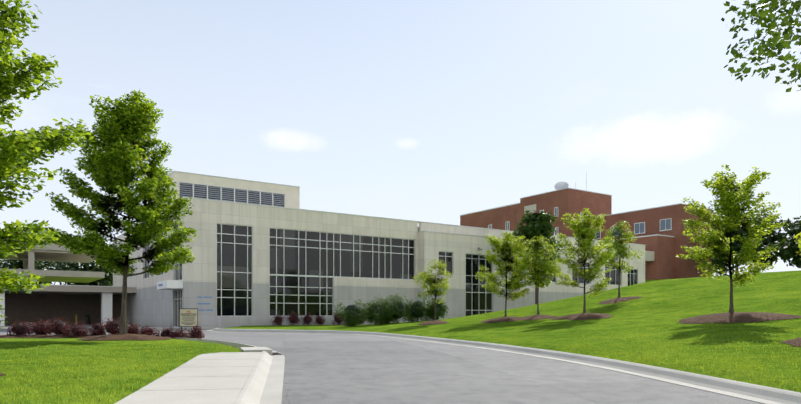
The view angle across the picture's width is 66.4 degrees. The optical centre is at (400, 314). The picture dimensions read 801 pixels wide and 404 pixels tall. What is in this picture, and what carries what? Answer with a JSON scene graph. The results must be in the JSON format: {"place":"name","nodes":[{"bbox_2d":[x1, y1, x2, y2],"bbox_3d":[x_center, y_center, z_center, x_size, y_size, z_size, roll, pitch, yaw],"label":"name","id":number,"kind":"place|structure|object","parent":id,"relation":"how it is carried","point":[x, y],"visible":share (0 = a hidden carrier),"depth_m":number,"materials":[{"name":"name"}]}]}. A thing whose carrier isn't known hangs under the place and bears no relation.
{"place":"outdoors","nodes":[
{"label":"outdoors","id":0,"kind":"place"},
{"bbox_2d":[115,352,261,403],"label":"sidewalk","id":1,"kind":"structure","parent":0,"point":[216,378],"depth_m":9.16,"materials":[{"name":"concrete"}]},
{"bbox_2d":[0,324,761,403],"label":"road asphalt","id":2,"kind":"structure","parent":0,"point":[325,368],"depth_m":11.12,"materials":[{"name":"grey asphalt"}]},
{"bbox_2d":[84,315,89,324],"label":"trash bin","id":3,"kind":"object","parent":2,"relation":"on","point":[87,319],"visible":0.83,"depth_m":59.06,"materials":[{"name":"black plastic"}]},
{"bbox_2d":[0,270,800,403],"bbox_3d":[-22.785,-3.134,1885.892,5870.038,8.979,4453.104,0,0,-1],"label":"ground","id":4,"kind":"structure","parent":0,"point":[658,307],"depth_m":17.69,"materials":[{"name":"green plant"}]},
{"bbox_2d":[0,334,19,337],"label":"mulch bed","id":5,"kind":"object","parent":4,"relation":"on","point":[8,336],"visible":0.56,"depth_m":23.01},
{"bbox_2d":[7,321,34,335],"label":"red shrub","id":6,"kind":"object","parent":4,"relation":"on","point":[20,329],"visible":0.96,"depth_m":23.32,"materials":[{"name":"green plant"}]},
{"bbox_2d":[0,259,43,268],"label":"tree","id":7,"kind":"object","parent":4,"relation":"on","point":[2,263],"depth_m":105.27,"materials":[{"name":"green plant"}]},
{"bbox_2d":[16,334,51,337],"bbox_3d":[-13.995,0.887,23.536,2.424,0.250,1.723,0,0,-1],"label":"mulch bed","id":8,"kind":"object","parent":4,"relation":"on","point":[34,336],"visible":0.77,"depth_m":23.08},
{"bbox_2d":[0,260,75,284],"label":"tree","id":9,"kind":"object","parent":4,"relation":"on","point":[41,264],"visible":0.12,"depth_m":101.97,"materials":[{"name":"green plant"}]},
{"bbox_2d":[26,318,51,334],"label":"red shrub","id":10,"kind":"object","parent":4,"relation":"on","point":[38,328],"visible":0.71,"depth_m":23.51,"materials":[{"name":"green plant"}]},
{"bbox_2d":[0,0,94,328],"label":"tree","id":11,"kind":"object","parent":4,"relation":"on","point":[18,150],"visible":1,"depth_m":10.96,"materials":[{"name":"green plant"}]},
{"bbox_2d":[0,238,104,282],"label":"parking garage","id":12,"kind":"structure","parent":4,"relation":"on","point":[53,252],"depth_m":72.67,"materials":[{"name":"concrete"}]},
{"bbox_2d":[43,317,68,335],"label":"red shrub","id":13,"kind":"object","parent":4,"relation":"on","point":[57,326],"visible":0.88,"depth_m":23.21,"materials":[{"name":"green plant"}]},
{"bbox_2d":[43,334,74,337],"bbox_3d":[-12.831,0.966,23.454,1.783,0.407,2.340,0,0,-1],"label":"mulch bed","id":14,"kind":"object","parent":4,"relation":"on","point":[58,336],"visible":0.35,"depth_m":22.94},
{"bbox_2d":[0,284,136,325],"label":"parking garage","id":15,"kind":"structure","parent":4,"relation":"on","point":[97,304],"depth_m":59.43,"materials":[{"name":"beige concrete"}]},
{"bbox_2d":[61,321,93,337],"bbox_3d":[-12.256,0.557,23.235,1.125,0.758,1.068,0,0,-1],"label":"red shrub","id":16,"kind":"object","parent":4,"relation":"on","point":[76,330],"visible":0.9,"depth_m":23.11,"materials":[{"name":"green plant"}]},
{"bbox_2d":[56,259,112,285],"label":"tree","id":17,"kind":"object","parent":4,"relation":"on","point":[93,267],"visible":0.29,"depth_m":93.20,"materials":[{"name":"green plant"}]},
{"bbox_2d":[73,334,98,337],"bbox_3d":[-11.913,0.963,23.532,2.300,0.402,1.708,0,0,42],"label":"mulch bed","id":18,"kind":"object","parent":4,"relation":"on","point":[85,336],"visible":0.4,"depth_m":23.05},
{"bbox_2d":[91,323,105,334],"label":"red shrub","id":19,"kind":"object","parent":4,"relation":"on","point":[97,330],"visible":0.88,"depth_m":23.54,"materials":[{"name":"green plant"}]},
{"bbox_2d":[97,316,129,333],"bbox_3d":[-11.100,0.447,23.706,1.101,0.973,1.173,0,0,39],"label":"red shrub","id":20,"kind":"object","parent":4,"relation":"on","point":[112,327],"visible":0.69,"depth_m":23.50,"materials":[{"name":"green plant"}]},
{"bbox_2d":[45,89,200,333],"bbox_3d":[-9.688,-3.452,21.632,4.959,8.801,5.265,0,0,-1],"label":"tree","id":21,"kind":"object","parent":4,"relation":"on","point":[119,154],"visible":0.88,"depth_m":20.83,"materials":[{"name":"green plant"}]},
{"bbox_2d":[77,333,170,340],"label":"mulch","id":22,"kind":"object","parent":4,"relation":"on","point":[127,336],"visible":0.96,"depth_m":20.93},
{"bbox_2d":[127,324,140,333],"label":"red shrub","id":23,"kind":"object","parent":4,"relation":"on","point":[133,329],"visible":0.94,"depth_m":23.25,"materials":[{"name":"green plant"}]},
{"bbox_2d":[136,325,157,335],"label":"red shrub","id":24,"kind":"object","parent":4,"relation":"on","point":[148,330],"visible":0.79,"depth_m":23.23,"materials":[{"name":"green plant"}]},
{"bbox_2d":[90,326,238,330],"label":"pavement","id":25,"kind":"structure","parent":4,"relation":"on","point":[186,328],"depth_m":40.83,"materials":[{"name":"concrete"}]},
{"bbox_2d":[156,326,172,336],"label":"red shrub","id":26,"kind":"object","parent":4,"relation":"on","point":[164,333],"visible":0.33,"depth_m":23.65,"materials":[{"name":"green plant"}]},
{"bbox_2d":[166,326,189,338],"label":"red shrub","id":27,"kind":"object","parent":4,"relation":"on","point":[179,333],"visible":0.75,"depth_m":23.45,"materials":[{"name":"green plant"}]},
{"bbox_2d":[179,308,197,329],"bbox_3d":[-8.405,0.505,24.292,0.720,1.460,0.104,0,0,-13],"label":"sign","id":28,"kind":"object","parent":4,"relation":"on","point":[188,317],"visible":0.94,"depth_m":24.24,"materials":[{"name":"beige"}]},
{"bbox_2d":[186,325,204,338],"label":"red shrub","id":29,"kind":"object","parent":4,"relation":"on","point":[195,332],"visible":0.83,"depth_m":23.19,"materials":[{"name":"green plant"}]},
{"bbox_2d":[174,337,284,403],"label":"kerb","id":30,"kind":"structure","parent":4,"relation":"on","point":[263,384],"depth_m":10.25,"materials":[{"name":"concrete"}]},
{"bbox_2d":[240,347,282,355],"bbox_3d":[-3.627,1.001,15.950,1.000,0.218,1.400,0,0,-19],"label":"storm drain","id":31,"kind":"object","parent":4,"relation":"on","point":[256,349],"visible":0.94,"depth_m":15.41,"materials":[{"name":"concrete"}]},
{"bbox_2d":[271,314,283,325],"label":"red shrub","id":32,"kind":"object","parent":4,"relation":"on","point":[277,320],"visible":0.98,"depth_m":45.88,"materials":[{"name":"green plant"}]},
{"bbox_2d":[284,310,301,325],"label":"red shrub","id":33,"kind":"object","parent":4,"relation":"on","point":[293,318],"visible":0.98,"depth_m":46.23,"materials":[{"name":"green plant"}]},
{"bbox_2d":[300,313,315,324],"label":"red shrub","id":34,"kind":"object","parent":4,"relation":"on","point":[307,319],"visible":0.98,"depth_m":47.46,"materials":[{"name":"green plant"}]},
{"bbox_2d":[315,313,325,324],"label":"red shrub","id":35,"kind":"object","parent":4,"relation":"on","point":[319,320],"visible":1,"depth_m":48.07,"materials":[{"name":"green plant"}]},
{"bbox_2d":[331,312,345,324],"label":"red shrub","id":36,"kind":"object","parent":4,"relation":"on","point":[338,320],"visible":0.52,"depth_m":48.37,"materials":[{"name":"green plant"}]},
{"bbox_2d":[334,299,369,326],"bbox_3d":[-2.906,-0.151,36.527,2.258,1.827,2.062,0,0,-1],"label":"green shrub","id":37,"kind":"object","parent":4,"relation":"on","point":[352,315],"visible":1,"depth_m":36.05,"materials":[{"name":"green plant"}]},
{"bbox_2d":[360,294,394,324],"bbox_3d":[-1.401,-0.253,36.745,2.194,1.866,1.958,0,0,-1],"label":"green shrub","id":38,"kind":"object","parent":4,"relation":"on","point":[374,309],"visible":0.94,"depth_m":36.41,"materials":[{"name":"green plant"}]},
{"bbox_2d":[113,171,645,326],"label":"building","id":39,"kind":"structure","parent":4,"relation":"on","point":[264,253],"depth_m":49.76,"materials":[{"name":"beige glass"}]},
{"bbox_2d":[377,297,397,323],"bbox_3d":[-0.832,-0.271,37.983,1.925,1.798,1.792,0,0,-1],"label":"green shrub","id":40,"kind":"object","parent":4,"relation":"on","point":[384,306],"visible":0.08,"depth_m":37.90,"materials":[{"name":"green plant"}]},
{"bbox_2d":[381,291,413,323],"bbox_3d":[-0.228,-0.463,37.011,2.164,2.112,1.862,0,0,-1],"label":"green shrub","id":41,"kind":"object","parent":4,"relation":"on","point":[397,307],"visible":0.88,"depth_m":36.74,"materials":[{"name":"green plant"}]},
{"bbox_2d":[404,293,434,321],"bbox_3d":[1.089,-0.533,37.509,1.917,2.061,1.828,0,0,20],"label":"green shrub","id":42,"kind":"object","parent":4,"relation":"on","point":[417,308],"visible":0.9,"depth_m":37.25,"materials":[{"name":"green plant"}]},
{"bbox_2d":[412,259,450,319],"bbox_3d":[1.930,-1.257,33.681,1.876,3.612,2.394,0,0,-44],"label":"tree","id":43,"kind":"object","parent":4,"relation":"on","point":[433,290],"visible":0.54,"depth_m":33.65,"materials":[{"name":"green plant"}]},
{"bbox_2d":[419,320,447,324],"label":"mulch","id":44,"kind":"object","parent":4,"relation":"on","point":[433,322],"visible":0.98,"depth_m":33.02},
{"bbox_2d":[426,295,448,319],"bbox_3d":[2.218,-0.379,38.160,1.635,1.569,1.829,0,0,-1],"label":"green shrub","id":45,"kind":"object","parent":4,"relation":"on","point":[441,311],"visible":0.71,"depth_m":37.85,"materials":[{"name":"green plant"}]},
{"bbox_2d":[481,316,522,322],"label":"mulch","id":46,"kind":"object","parent":4,"relation":"on","point":[504,319],"visible":1,"depth_m":30.57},
{"bbox_2d":[206,326,800,403],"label":"kerb","id":47,"kind":"structure","parent":4,"relation":"on","point":[754,392],"depth_m":11.87,"materials":[{"name":"concrete"}]},
{"bbox_2d":[475,232,531,315],"bbox_3d":[5.439,-1.898,31.383,2.696,4.543,2.830,0,0,37],"label":"tree","id":48,"kind":"object","parent":4,"relation":"on","point":[506,246],"visible":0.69,"depth_m":31.20,"materials":[{"name":"green plant"}]},
{"bbox_2d":[510,235,562,314],"bbox_3d":[6.830,-1.881,30.964,2.664,4.282,2.676,0,0,18],"label":"tree","id":49,"kind":"object","parent":4,"relation":"on","point":[551,268],"visible":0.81,"depth_m":30.66,"materials":[{"name":"green plant"}]},
{"bbox_2d":[510,210,565,303],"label":"tree","id":50,"kind":"object","parent":4,"relation":"on","point":[538,224],"visible":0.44,"depth_m":54.96,"materials":[{"name":"green plant"}]},
{"bbox_2d":[521,314,556,319],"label":"mulch","id":51,"kind":"object","parent":4,"relation":"on","point":[534,317],"visible":0.94,"depth_m":30.16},
{"bbox_2d":[550,313,612,319],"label":"mulch","id":52,"kind":"object","parent":4,"relation":"on","point":[582,316],"visible":1,"depth_m":27.36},
{"bbox_2d":[554,208,615,312],"bbox_3d":[8.452,-2.307,28.193,2.811,5.049,2.912,0,0,-1],"label":"tree","id":53,"kind":"object","parent":4,"relation":"on","point":[583,229],"visible":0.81,"depth_m":27.99,"materials":[{"name":"green plant"}]},
{"bbox_2d":[460,188,711,279],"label":"brick building","id":54,"kind":"structure","parent":4,"relation":"on","point":[659,232],"depth_m":102.70,"materials":[{"name":"red brick"}]},
{"bbox_2d":[554,171,586,190],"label":"rooftop antennas","id":55,"kind":"object","parent":54,"relation":"on","point":[559,185],"visible":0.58,"depth_m":113.46,"materials":[{"name":"white metal"}]},
{"bbox_2d":[599,296,641,303],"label":"mulch","id":56,"kind":"object","parent":4,"relation":"on","point":[616,300],"visible":1,"depth_m":34.53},
{"bbox_2d":[600,220,643,296],"bbox_3d":[12.423,-3.081,35.184,2.386,4.703,2.248,0,0,-33],"label":"tree","id":57,"kind":"object","parent":4,"relation":"on","point":[620,247],"visible":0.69,"depth_m":34.99,"materials":[{"name":"green plant"}]},
{"bbox_2d":[712,210,728,266],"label":"tree","id":58,"kind":"object","parent":4,"relation":"on","point":[720,264],"depth_m":110.86,"materials":[{"name":"green plant"}]},
{"bbox_2d":[713,263,733,274],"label":"tree","id":59,"kind":"object","parent":4,"relation":"on","point":[726,269],"depth_m":119.02,"materials":[{"name":"green plant"}]},
{"bbox_2d":[676,164,786,311],"bbox_3d":[10.835,-2.322,20.337,2.999,5.114,3.285,0,0,-1],"label":"tree","id":60,"kind":"object","parent":4,"relation":"on","point":[730,194],"visible":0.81,"depth_m":20.03,"materials":[{"name":"green plant"}]},
{"bbox_2d":[701,214,772,273],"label":"tree","id":61,"kind":"object","parent":4,"relation":"on","point":[734,244],"visible":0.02,"depth_m":90.55,"materials":[{"name":"green plant"}]},
{"bbox_2d":[678,312,800,323],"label":"mulch","id":62,"kind":"object","parent":4,"relation":"on","point":[731,317],"visible":1,"depth_m":19.40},
{"bbox_2d":[721,0,800,91],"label":"tree","id":63,"kind":"object","parent":4,"relation":"on","point":[781,44],"visible":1,"depth_m":11.04,"materials":[{"name":"green plant"}]},
{"bbox_2d":[739,211,792,267],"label":"tree","id":64,"kind":"object","parent":4,"relation":"on","point":[773,237],"visible":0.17,"depth_m":101.72,"materials":[{"name":"green plant"}]},
{"bbox_2d":[767,220,800,267],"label":"tree","id":65,"kind":"object","parent":4,"relation":"on","point":[788,249],"visible":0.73,"depth_m":88.86,"materials":[{"name":"green plant"}]},
{"bbox_2d":[775,216,800,252],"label":"tree","id":66,"kind":"object","parent":4,"relation":"on","point":[788,221],"visible":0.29,"depth_m":100.65,"materials":[{"name":"green plant"}]},
{"bbox_2d":[780,338,800,346],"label":"mulch","id":67,"kind":"object","parent":4,"relation":"on","point":[795,342],"visible":1,"depth_m":13.18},
{"bbox_2d":[793,232,800,258],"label":"tree","id":68,"kind":"object","parent":4,"relation":"on","point":[799,242],"visible":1,"depth_m":13.58,"materials":[{"name":"green plant"}]},
{"bbox_2d":[0,0,800,284],"label":"sky","id":69,"kind":"structure","parent":0,"point":[434,111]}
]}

